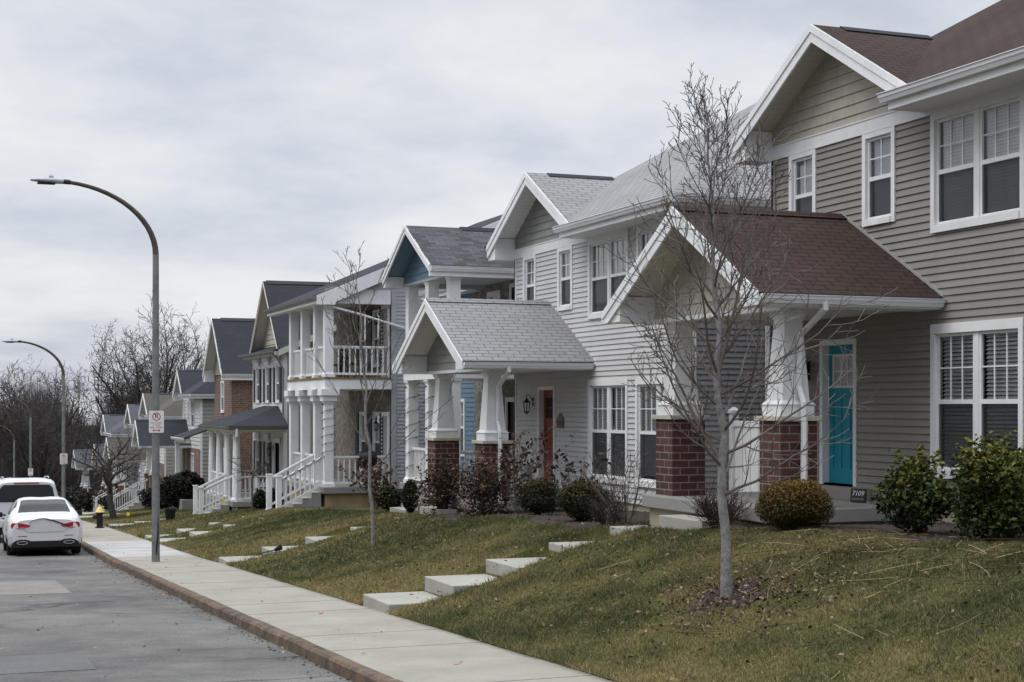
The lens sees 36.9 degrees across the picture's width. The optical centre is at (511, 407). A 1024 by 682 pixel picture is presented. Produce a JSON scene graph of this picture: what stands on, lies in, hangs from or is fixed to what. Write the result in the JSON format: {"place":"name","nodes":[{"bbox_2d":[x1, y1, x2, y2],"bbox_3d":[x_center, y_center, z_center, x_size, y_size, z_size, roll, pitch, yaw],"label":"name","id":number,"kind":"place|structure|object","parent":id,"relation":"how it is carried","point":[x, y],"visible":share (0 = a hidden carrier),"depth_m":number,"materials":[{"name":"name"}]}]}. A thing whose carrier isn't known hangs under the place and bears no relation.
{"place":"outdoors","nodes":[
{"label":"outdoors","id":0,"kind":"place"},
{"bbox_2d":[0,535,351,681],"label":"road","id":1,"kind":"structure","parent":0,"point":[84,613],"depth_m":19.70,"materials":[{"name":"grey asphalt"}]},
{"bbox_2d":[0,476,57,540],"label":"parked suv","id":2,"kind":"object","parent":1,"relation":"on","point":[12,490],"visible":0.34,"depth_m":46.47,"materials":[{"name":"white paint"}]},
{"bbox_2d":[0,580,70,594],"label":"road patch","id":3,"kind":"object","parent":1,"relation":"on","point":[30,587],"visible":1,"depth_m":27.50,"materials":[{"name":"asphalt"}]},
{"bbox_2d":[0,497,81,554],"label":"parked sedan","id":4,"kind":"object","parent":1,"relation":"on","point":[40,523],"visible":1,"depth_m":38.62,"materials":[{"name":"white paint"}]},
{"bbox_2d":[0,652,95,673],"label":"road patch","id":5,"kind":"object","parent":1,"relation":"on","point":[42,663],"visible":1,"depth_m":16.62,"materials":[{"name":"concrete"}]},
{"bbox_2d":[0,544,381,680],"bbox_3d":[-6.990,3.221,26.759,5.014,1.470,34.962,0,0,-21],"label":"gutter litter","id":6,"kind":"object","parent":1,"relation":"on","point":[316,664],"visible":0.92,"depth_m":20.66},
{"bbox_2d":[81,541,402,681],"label":"kerb","id":7,"kind":"structure","parent":1,"relation":"on","point":[342,666],"depth_m":19.31,"materials":[{"name":"grey concrete"}]},
{"bbox_2d":[81,520,613,681],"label":"sidewalk","id":8,"kind":"structure","parent":0,"point":[402,649],"depth_m":19.11,"materials":[{"name":"concrete"}]},
{"bbox_2d":[0,425,14,477],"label":"street lamp","id":9,"kind":"object","parent":8,"relation":"on","point":[13,451],"visible":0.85,"depth_m":136.19,"materials":[{"name":"black metal"}]},
{"bbox_2d":[0,395,31,477],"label":"street lamp","id":10,"kind":"object","parent":8,"relation":"on","point":[30,441],"visible":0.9,"depth_m":103.21,"materials":[{"name":"black metal"}]},
{"bbox_2d":[2,338,64,497],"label":"street lamp","id":11,"kind":"object","parent":8,"relation":"on","point":[63,406],"visible":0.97,"depth_m":67.65,"materials":[{"name":"black metal"}]},
{"bbox_2d":[30,174,159,561],"bbox_3d":[-8.847,-0.640,32.668,2.672,8.539,0.250,0,0,-21],"label":"street lamp","id":12,"kind":"object","parent":8,"relation":"on","point":[51,180],"visible":1,"depth_m":33.05,"materials":[{"name":"metal"}]},
{"bbox_2d":[149,411,163,432],"bbox_3d":[-7.645,0.309,33.026,0.318,0.475,0.006,0,0,-21],"label":"no parking sign","id":13,"kind":"object","parent":12,"relation":"attached to","point":[156,421],"visible":1,"depth_m":33.03,"materials":[{"name":"white metal"}]},
{"bbox_2d":[93,505,104,527],"bbox_3d":[-14.992,3.955,55.728,0.410,0.820,0.370,0,0,-21],"label":"fire hydrant","id":14,"kind":"object","parent":8,"relation":"on","point":[99,511],"visible":1,"depth_m":55.66,"materials":[{"name":"black metal"}]},
{"bbox_2d":[0,0,999,424],"label":"sky","id":15,"kind":"structure","parent":0,"point":[256,141],"materials":[{"name":"grey"}]},
{"bbox_2d":[79,506,1023,681],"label":"lawn","id":16,"kind":"structure","parent":0,"point":[583,536],"depth_m":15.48,"materials":[{"name":"plant"}]},
{"bbox_2d":[9,440,61,481],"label":"bare tree","id":17,"kind":"object","parent":16,"relation":"on","point":[46,469],"visible":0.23,"depth_m":176.59,"materials":[{"name":"brown plant"}]},
{"bbox_2d":[0,354,93,487],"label":"bare tree","id":18,"kind":"object","parent":16,"relation":"on","point":[43,444],"visible":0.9,"depth_m":164.59,"materials":[{"name":"brown plant"}]},
{"bbox_2d":[57,486,83,509],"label":"hedge bush","id":19,"kind":"object","parent":16,"relation":"on","point":[68,493],"visible":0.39,"depth_m":103.81,"materials":[{"name":"green plant"}]},
{"bbox_2d":[46,424,99,484],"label":"bare tree","id":20,"kind":"object","parent":16,"relation":"on","point":[72,451],"visible":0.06,"depth_m":184.83,"materials":[{"name":"brown plant"}]},
{"bbox_2d":[70,490,103,511],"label":"hedge bush","id":21,"kind":"object","parent":16,"relation":"on","point":[87,500],"visible":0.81,"depth_m":97.55,"materials":[{"name":"green plant"}]},
{"bbox_2d":[59,419,151,518],"bbox_3d":[-16.675,2.651,64.935,3.961,4.426,4.140,0,0,-35],"label":"crooked tree","id":22,"kind":"object","parent":16,"relation":"on","point":[107,475],"visible":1,"depth_m":65.00,"materials":[{"name":"brown plant"}]},
{"bbox_2d":[82,404,145,511],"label":"slate roofed house","id":23,"kind":"structure","parent":16,"relation":"on","point":[131,414],"depth_m":106.17,"materials":[{"name":"white wood"}]},
{"bbox_2d":[97,493,132,510],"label":"hedge bush","id":24,"kind":"object","parent":16,"relation":"on","point":[102,500],"visible":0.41,"depth_m":87.77,"materials":[{"name":"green plant"}]},
{"bbox_2d":[68,392,172,499],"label":"end house","id":25,"kind":"structure","parent":16,"relation":"on","point":[113,423],"depth_m":120.21,"materials":[{"name":"white wood"}]},
{"bbox_2d":[92,393,182,511],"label":"taupe roofed house","id":26,"kind":"structure","parent":16,"relation":"on","point":[170,407],"depth_m":95.42,"materials":[{"name":"white wood"}]},
{"bbox_2d":[81,294,209,443],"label":"bare tree","id":27,"kind":"object","parent":16,"relation":"on","point":[131,398],"visible":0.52,"depth_m":145.32,"materials":[{"name":"brown plant"}]},
{"bbox_2d":[137,484,168,509],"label":"hedge bush","id":28,"kind":"object","parent":16,"relation":"on","point":[147,498],"visible":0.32,"depth_m":74.28,"materials":[{"name":"green plant"}]},
{"bbox_2d":[113,369,214,510],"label":"charcoal roofed house","id":29,"kind":"structure","parent":16,"relation":"on","point":[193,391],"depth_m":83.20,"materials":[{"name":"white wood"}]},
{"bbox_2d":[190,398,194,428],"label":"window","id":30,"kind":"structure","parent":29,"relation":"in","point":[192,400],"depth_m":82.70,"materials":[{"name":"white glass"}]},
{"bbox_2d":[163,508,176,519],"bbox_3d":[-12.217,3.820,54.888,0.470,0.420,0.463,0,0,-21],"label":"plant pot","id":31,"kind":"object","parent":16,"relation":"on","point":[170,513],"visible":0.96,"depth_m":54.74,"materials":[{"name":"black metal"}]},
{"bbox_2d":[80,507,265,537],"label":"grass","id":32,"kind":"structure","parent":16,"relation":"on","point":[187,513],"depth_m":53.15,"materials":[{"name":"plant"}]},
{"bbox_2d":[160,469,205,507],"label":"hedge bush","id":33,"kind":"object","parent":16,"relation":"on","point":[175,488],"visible":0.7,"depth_m":71.34,"materials":[{"name":"green plant"}]},
{"bbox_2d":[145,516,243,538],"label":"front walk","id":34,"kind":"structure","parent":16,"relation":"on","point":[178,530],"depth_m":45.10,"materials":[{"name":"concrete"}]},
{"bbox_2d":[160,511,296,542],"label":"front walk","id":35,"kind":"structure","parent":16,"relation":"on","point":[191,533],"depth_m":42.47,"materials":[{"name":"concrete"}]},
{"bbox_2d":[230,451,270,509],"bbox_3d":[-8.396,2.385,49.365,1.425,1.997,1.688,0,0,-21],"label":"sapling","id":36,"kind":"object","parent":16,"relation":"on","point":[260,467],"visible":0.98,"depth_m":49.33,"materials":[{"name":"plant"}]},
{"bbox_2d":[170,318,335,508],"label":"brick gabled house","id":37,"kind":"structure","parent":16,"relation":"on","point":[227,371],"depth_m":69.13,"materials":[{"name":"brown brick"}]},
{"bbox_2d":[220,381,223,412],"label":"window","id":38,"kind":"structure","parent":37,"relation":"in","point":[222,382],"depth_m":70.22,"materials":[{"name":"white glass"}]},
{"bbox_2d":[253,488,265,508],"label":"boxwood","id":39,"kind":"object","parent":16,"relation":"on","point":[259,498],"visible":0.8,"depth_m":50.73,"materials":[{"name":"green plant"}]},
{"bbox_2d":[192,280,335,514],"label":"shuttered house","id":40,"kind":"structure","parent":16,"relation":"on","point":[265,420],"depth_m":58.96,"materials":[{"name":"white wood"}]},
{"bbox_2d":[255,366,259,402],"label":"window","id":41,"kind":"structure","parent":40,"relation":"in","point":[257,368],"depth_m":62.67,"materials":[{"name":"white glass"}]},
{"bbox_2d":[255,438,259,481],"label":"window","id":42,"kind":"structure","parent":40,"relation":"in","point":[256,440],"depth_m":62.67,"materials":[{"name":"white glass"}]},
{"bbox_2d":[265,364,269,402],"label":"window","id":43,"kind":"structure","parent":40,"relation":"in","point":[267,366],"depth_m":60.82,"materials":[{"name":"white glass"}]},
{"bbox_2d":[265,439,269,482],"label":"window","id":44,"kind":"structure","parent":40,"relation":"in","point":[266,441],"depth_m":60.82,"materials":[{"name":"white glass"}]},
{"bbox_2d":[275,363,279,402],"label":"window","id":45,"kind":"structure","parent":40,"relation":"in","point":[277,365],"depth_m":58.99,"materials":[{"name":"white glass"}]},
{"bbox_2d":[264,488,283,507],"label":"boxwood","id":46,"kind":"object","parent":16,"relation":"on","point":[273,496],"visible":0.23,"depth_m":49.35,"materials":[{"name":"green plant"}]},
{"bbox_2d":[260,506,341,510],"bbox_3d":[-6.541,3.116,46.307,2.000,0.433,3.900,0,0,-21],"label":"mulch bed","id":47,"kind":"object","parent":16,"relation":"on","point":[286,508],"visible":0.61,"depth_m":44.96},
{"bbox_2d":[147,506,463,577],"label":"grass","id":48,"kind":"structure","parent":16,"relation":"on","point":[339,516],"depth_m":34.26,"materials":[{"name":"green plant"}]},
{"bbox_2d":[219,517,397,565],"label":"front walk","id":49,"kind":"structure","parent":16,"relation":"on","point":[223,560],"depth_m":32.52,"materials":[{"name":"concrete"}]},
{"bbox_2d":[335,456,400,508],"bbox_3d":[-3.946,2.073,41.842,1.801,1.506,1.910,0,0,10],"label":"dry hydrangea","id":50,"kind":"object","parent":16,"relation":"on","point":[376,475],"visible":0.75,"depth_m":41.82,"materials":[{"name":"brown plant"}]},
{"bbox_2d":[263,214,502,509],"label":"house","id":51,"kind":"structure","parent":16,"relation":"on","point":[315,484],"depth_m":47.24,"materials":[{"name":"white wood"}]},
{"bbox_2d":[282,403,334,479],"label":"string lights","id":52,"kind":"object","parent":51,"relation":"attached to","point":[321,445],"visible":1,"depth_m":46.08,"materials":[{"name":"green plastic"}]},
{"bbox_2d":[334,349,348,376],"bbox_3d":[-5.557,-1.410,49.316,0.485,1.000,0.480,0,0,-44],"label":"balcony chair","id":53,"kind":"object","parent":51,"relation":"on","point":[346,358],"visible":0.35,"depth_m":49.39,"materials":[{"name":"black metal"}]},
{"bbox_2d":[340,349,358,376],"bbox_3d":[-5.037,-1.410,47.693,0.485,1.000,0.480,0,0,-21],"label":"balcony chair","id":54,"kind":"object","parent":51,"relation":"on","point":[357,355],"visible":0.38,"depth_m":47.60,"materials":[{"name":"black metal"}]},
{"bbox_2d":[359,412,365,469],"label":"window","id":55,"kind":"structure","parent":51,"relation":"in","point":[362,445],"depth_m":50.09,"materials":[{"name":"white glass"}]},
{"bbox_2d":[359,312,365,368],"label":"window","id":56,"kind":"structure","parent":51,"relation":"in","point":[364,318],"depth_m":50.08,"materials":[{"name":"white glass"}]},
{"bbox_2d":[357,450,377,485],"bbox_3d":[-4.403,1.842,46.759,0.653,1.104,0.630,0,0,-21],"label":"kettle grill","id":57,"kind":"object","parent":51,"relation":"on","point":[363,453],"visible":0.52,"depth_m":46.54,"materials":[{"name":"black metal"}]},
{"bbox_2d":[372,309,378,367],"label":"window","id":58,"kind":"structure","parent":51,"relation":"in","point":[374,327],"depth_m":48.58,"materials":[{"name":"white glass"}]},
{"bbox_2d":[372,412,380,471],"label":"window","id":59,"kind":"structure","parent":51,"relation":"in","point":[375,444],"depth_m":48.58,"materials":[{"name":"white glass"}]},
{"bbox_2d":[383,416,386,475],"bbox_3d":[-3.879,1.330,47.257,0.050,2.120,0.550,0,0,-21],"label":"door","id":60,"kind":"structure","parent":51,"relation":"in","point":[384,417],"depth_m":47.21,"materials":[{"name":"grey wood"}]},
{"bbox_2d":[383,309,386,376],"bbox_3d":[-3.879,-1.970,47.257,0.050,2.120,0.550,0,0,-21],"label":"door","id":61,"kind":"structure","parent":51,"relation":"in","point":[385,312],"depth_m":47.21,"materials":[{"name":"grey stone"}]},
{"bbox_2d":[308,240,458,545],"bbox_3d":[-2.344,-0.231,28.699,2.520,5.727,1.875,0,0,24],"label":"young tree","id":62,"kind":"object","parent":16,"relation":"on","point":[373,538],"visible":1,"depth_m":28.56,"materials":[{"name":"grey plant"}]},
{"bbox_2d":[375,483,400,510],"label":"boxwood","id":63,"kind":"object","parent":16,"relation":"on","point":[384,495],"visible":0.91,"depth_m":38.91,"materials":[{"name":"green plant"}]},
{"bbox_2d":[400,478,417,513],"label":"boxwood","id":64,"kind":"object","parent":16,"relation":"on","point":[407,501],"visible":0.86,"depth_m":35.02,"materials":[{"name":"green plant"}]},
{"bbox_2d":[381,225,514,512],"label":"blue gabled house","id":65,"kind":"structure","parent":16,"relation":"on","point":[442,262],"depth_m":38.92,"materials":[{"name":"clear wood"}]},
{"bbox_2d":[403,385,433,470],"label":"string lights","id":66,"kind":"object","parent":65,"relation":"attached to","point":[405,387],"visible":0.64,"depth_m":39.99,"materials":[{"name":"green plastic"}]},
{"bbox_2d":[461,399,464,456],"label":"window","id":67,"kind":"structure","parent":65,"relation":"in","point":[462,400],"depth_m":42.44,"materials":[{"name":"white glass"}]},
{"bbox_2d":[487,290,499,298],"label":"window","id":68,"kind":"structure","parent":65,"relation":"in","point":[494,293],"depth_m":40.28,"materials":[{"name":"grey glass"}]},
{"bbox_2d":[510,402,513,480],"bbox_3d":[0.106,0.910,38.906,0.050,2.100,0.800,0,0,-21],"label":"door","id":69,"kind":"structure","parent":65,"relation":"in","point":[511,403],"depth_m":39.12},
{"bbox_2d":[363,525,658,613],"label":"front walk","id":70,"kind":"structure","parent":16,"relation":"on","point":[384,602],"depth_m":21.82,"materials":[{"name":"concrete"}]},
{"bbox_2d":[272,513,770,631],"bbox_3d":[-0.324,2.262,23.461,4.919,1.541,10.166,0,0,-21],"label":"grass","id":71,"kind":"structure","parent":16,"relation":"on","point":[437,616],"depth_m":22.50,"materials":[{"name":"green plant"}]},
{"bbox_2d":[419,510,649,527],"bbox_3d":[0.871,2.099,28.470,3.360,0.677,9.680,0,0,-21],"label":"mulch bed","id":72,"kind":"object","parent":16,"relation":"on","point":[643,516],"visible":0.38,"depth_m":26.07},
{"bbox_2d":[410,450,469,513],"bbox_3d":[-1.406,1.561,31.724,1.322,1.426,1.281,0,0,-21],"label":"dry hydrangea","id":73,"kind":"object","parent":72,"relation":"on","point":[442,484],"visible":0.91,"depth_m":31.60,"materials":[{"name":"brown plant"}]},
{"bbox_2d":[452,447,531,518],"bbox_3d":[-0.527,1.455,29.159,1.463,1.390,1.374,0,0,26],"label":"dry hydrangea","id":74,"kind":"object","parent":72,"relation":"on","point":[485,494],"visible":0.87,"depth_m":29.13,"materials":[{"name":"brown plant"}]},
{"bbox_2d":[479,425,574,513],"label":"tall dry stems","id":75,"kind":"object","parent":72,"relation":"on","point":[516,479],"visible":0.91,"depth_m":28.47,"materials":[{"name":"brown plant"}]},
{"bbox_2d":[515,476,559,514],"bbox_3d":[0.458,1.607,27.360,0.772,0.761,0.904,0,0,-21],"label":"boxwood","id":76,"kind":"object","parent":72,"relation":"on","point":[530,498],"visible":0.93,"depth_m":27.18,"materials":[{"name":"green plant"}]},
{"bbox_2d":[536,442,614,516],"bbox_3d":[1.130,1.275,26.464,1.231,1.352,0.910,0,0,28],"label":"rose bush","id":77,"kind":"object","parent":72,"relation":"on","point":[563,476],"visible":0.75,"depth_m":26.50,"materials":[{"name":"brown plant"}]},
{"bbox_2d":[554,478,611,521],"bbox_3d":[1.139,1.538,25.140,1.015,0.797,0.900,0,0,34],"label":"boxwood","id":78,"kind":"object","parent":72,"relation":"on","point":[566,502],"visible":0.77,"depth_m":24.92,"materials":[{"name":"green plant"}]},
{"bbox_2d":[551,436,655,522],"bbox_3d":[1.639,1.153,24.064,1.780,1.446,1.970,0,0,-21],"label":"bare shrub","id":79,"kind":"object","parent":72,"relation":"on","point":[623,486],"visible":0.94,"depth_m":24.14,"materials":[{"name":"plant"}]},
{"bbox_2d":[577,490,634,524],"bbox_3d":[1.453,1.560,23.763,0.903,0.640,0.839,0,0,-21],"label":"barberry","id":80,"kind":"object","parent":72,"relation":"on","point":[614,514],"visible":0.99,"depth_m":23.66,"materials":[{"name":"plant"}]},
{"bbox_2d":[392,103,770,514],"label":"gray house","id":81,"kind":"structure","parent":16,"relation":"on","point":[554,344],"depth_m":31.08,"materials":[{"name":"grey plastic"}]},
{"bbox_2d":[523,254,536,299],"bbox_3d":[0.430,-2.710,34.164,0.155,1.340,0.760,0,0,-21],"label":"window","id":82,"kind":"structure","parent":81,"relation":"in","point":[529,267],"depth_m":34.31,"materials":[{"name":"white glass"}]},
{"bbox_2d":[544,390,552,481],"bbox_3d":[0.866,0.653,33.293,0.060,2.055,0.810,0,0,-21],"label":"door","id":83,"kind":"structure","parent":81,"relation":"in","point":[548,394],"depth_m":33.43,"materials":[{"name":"orange paint"}]},
{"bbox_2d":[557,245,572,310],"bbox_3d":[1.153,-2.710,32.294,0.155,1.340,0.790,0,0,-21],"label":"window","id":84,"kind":"structure","parent":81,"relation":"in","point":[564,284],"depth_m":32.39,"materials":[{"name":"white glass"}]},
{"bbox_2d":[588,378,627,484],"bbox_3d":[1.931,0.465,30.311,0.175,2.050,1.850,0,0,-21],"label":"window","id":85,"kind":"structure","parent":81,"relation":"in","point":[595,436],"depth_m":30.29,"materials":[{"name":"white glass"}]},
{"bbox_2d":[588,228,628,319],"bbox_3d":[1.927,-2.635,30.294,0.155,1.710,1.880,0,0,-21],"label":"window","id":86,"kind":"structure","parent":81,"relation":"in","point":[601,289],"depth_m":30.55,"materials":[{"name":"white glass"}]},
{"bbox_2d":[636,219,662,259],"bbox_3d":[2.715,-2.635,28.256,0.155,1.710,1.750,0,0,-21],"label":"window","id":87,"kind":"structure","parent":81,"relation":"in","point":[654,225],"depth_m":28.91,"materials":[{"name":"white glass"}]},
{"bbox_2d":[635,377,663,487],"bbox_3d":[2.715,0.465,28.283,0.175,2.050,1.800,0,0,-21],"label":"window","id":88,"kind":"structure","parent":81,"relation":"in","point":[647,437],"depth_m":28.78,"materials":[{"name":"white glass"}]},
{"bbox_2d":[255,512,1020,680],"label":"fallen leaves","id":89,"kind":"object","parent":16,"relation":"on","point":[820,581],"visible":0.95,"depth_m":15.81,"materials":[{"name":"plant"}]},
{"bbox_2d":[681,579,770,614],"bbox_3d":[2.270,2.000,16.145,1.280,0.501,1.480,0,0,-21],"label":"mulch bed","id":90,"kind":"object","parent":16,"relation":"on","point":[706,594],"visible":0.38,"depth_m":15.83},
{"bbox_2d":[600,63,897,597],"bbox_3d":[2.436,-0.755,15.762,2.983,5.594,2.889,0,0,-21],"label":"young tree","id":91,"kind":"object","parent":90,"relation":"on","point":[726,587],"visible":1,"depth_m":15.93,"materials":[{"name":"grey plant"}]},
{"bbox_2d":[727,407,758,491],"bbox_3d":[4.396,1.075,26.064,0.170,2.160,2.720,0,0,-21],"label":"vinyl fence","id":92,"kind":"object","parent":16,"relation":"on","point":[739,458],"visible":0.15,"depth_m":26.90,"materials":[{"name":"plastic"}]},
{"bbox_2d":[509,524,1023,678],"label":"straw stalks","id":93,"kind":"object","parent":16,"relation":"on","point":[940,547],"visible":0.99,"depth_m":15.23,"materials":[{"name":"plant"}]},
{"bbox_2d":[601,0,1023,529],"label":"tan house","id":94,"kind":"structure","parent":16,"relation":"on","point":[900,155],"depth_m":21.04,"materials":[{"name":"beige plastic"}]},
{"bbox_2d":[789,148,816,211],"bbox_3d":[4.506,-3.260,23.625,0.155,1.340,0.760,0,0,-21],"label":"window","id":95,"kind":"structure","parent":94,"relation":"in","point":[806,201],"depth_m":23.70,"materials":[{"name":"white glass"}]},
{"bbox_2d":[829,344,852,483],"bbox_3d":[4.918,0.102,22.744,0.112,2.055,0.810,0,0,-21],"label":"door","id":96,"kind":"structure","parent":94,"relation":"in","point":[841,464],"depth_m":22.83,"materials":[{"name":"teal paint"}]},
{"bbox_2d":[862,126,895,226],"bbox_3d":[5.229,-3.260,21.755,0.155,1.340,0.790,0,0,-21],"label":"window","id":97,"kind":"structure","parent":94,"relation":"in","point":[878,191],"depth_m":21.81,"materials":[{"name":"white glass"}]},
{"bbox_2d":[930,83,1023,233],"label":"window","id":98,"kind":"structure","parent":94,"relation":"in","point":[978,191],"depth_m":19.72,"materials":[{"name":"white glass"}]},
{"bbox_2d":[930,317,1023,481],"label":"window","id":99,"kind":"structure","parent":94,"relation":"in","point":[962,416],"depth_m":19.79,"materials":[{"name":"white glass"}]},
{"bbox_2d":[710,521,1023,542],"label":"mulch bed","id":100,"kind":"object","parent":16,"relation":"on","point":[940,529],"visible":0.29,"depth_m":17.98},
{"bbox_2d":[681,480,753,528],"bbox_3d":[2.749,1.298,20.527,0.989,0.760,0.864,0,0,26],"label":"barberry","id":101,"kind":"object","parent":100,"relation":"on","point":[708,508],"visible":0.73,"depth_m":20.39,"materials":[{"name":"plant"}]},
{"bbox_2d":[754,478,834,529],"bbox_3d":[3.441,1.215,18.800,0.953,0.703,0.918,0,0,-21],"label":"thread cypress","id":102,"kind":"object","parent":100,"relation":"on","point":[785,504],"visible":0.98,"depth_m":18.59,"materials":[{"name":"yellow plant"}]},
{"bbox_2d":[870,443,958,533],"bbox_3d":[4.622,0.963,17.375,0.896,1.120,1.218,0,0,-21],"label":"leafy shrub","id":103,"kind":"object","parent":100,"relation":"on","point":[917,508],"visible":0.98,"depth_m":17.23,"materials":[{"name":"green plant"}]},
{"bbox_2d":[948,429,1023,541],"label":"leafy shrub","id":104,"kind":"object","parent":100,"relation":"on","point":[983,497],"visible":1,"depth_m":15.80,"materials":[{"name":"green plant"}]},
{"bbox_2d":[850,488,866,502],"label":"number block","id":105,"kind":"structure","parent":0,"point":[858,495],"depth_m":21.36,"materials":[{"name":"stone"}]},
{"bbox_3d":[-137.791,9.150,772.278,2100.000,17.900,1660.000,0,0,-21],"label":"ground","id":106,"kind":"structure","parent":0,"visible":0},
{"bbox_2d":[0,403,15,476],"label":"bare tree","id":107,"kind":"object","parent":106,"relation":"on","point":[2,444],"visible":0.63,"depth_m":167.11,"materials":[{"name":"brown plant"}]},
{"bbox_2d":[0,370,22,466],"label":"bare tree","id":108,"kind":"object","parent":106,"relation":"on","point":[4,458],"visible":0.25,"depth_m":175.86,"materials":[{"name":"brown plant"}]},
{"bbox_2d":[0,444,102,496],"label":"woodland","id":109,"kind":"object","parent":106,"relation":"on","point":[96,486],"visible":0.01,"depth_m":167.08,"materials":[{"name":"brown plant"}]},
{"bbox_2d":[0,367,167,467],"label":"woodland","id":110,"kind":"object","parent":106,"relation":"on","point":[95,416],"visible":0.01,"depth_m":303.80,"materials":[{"name":"dark twig"},{"name":"dark bark"}]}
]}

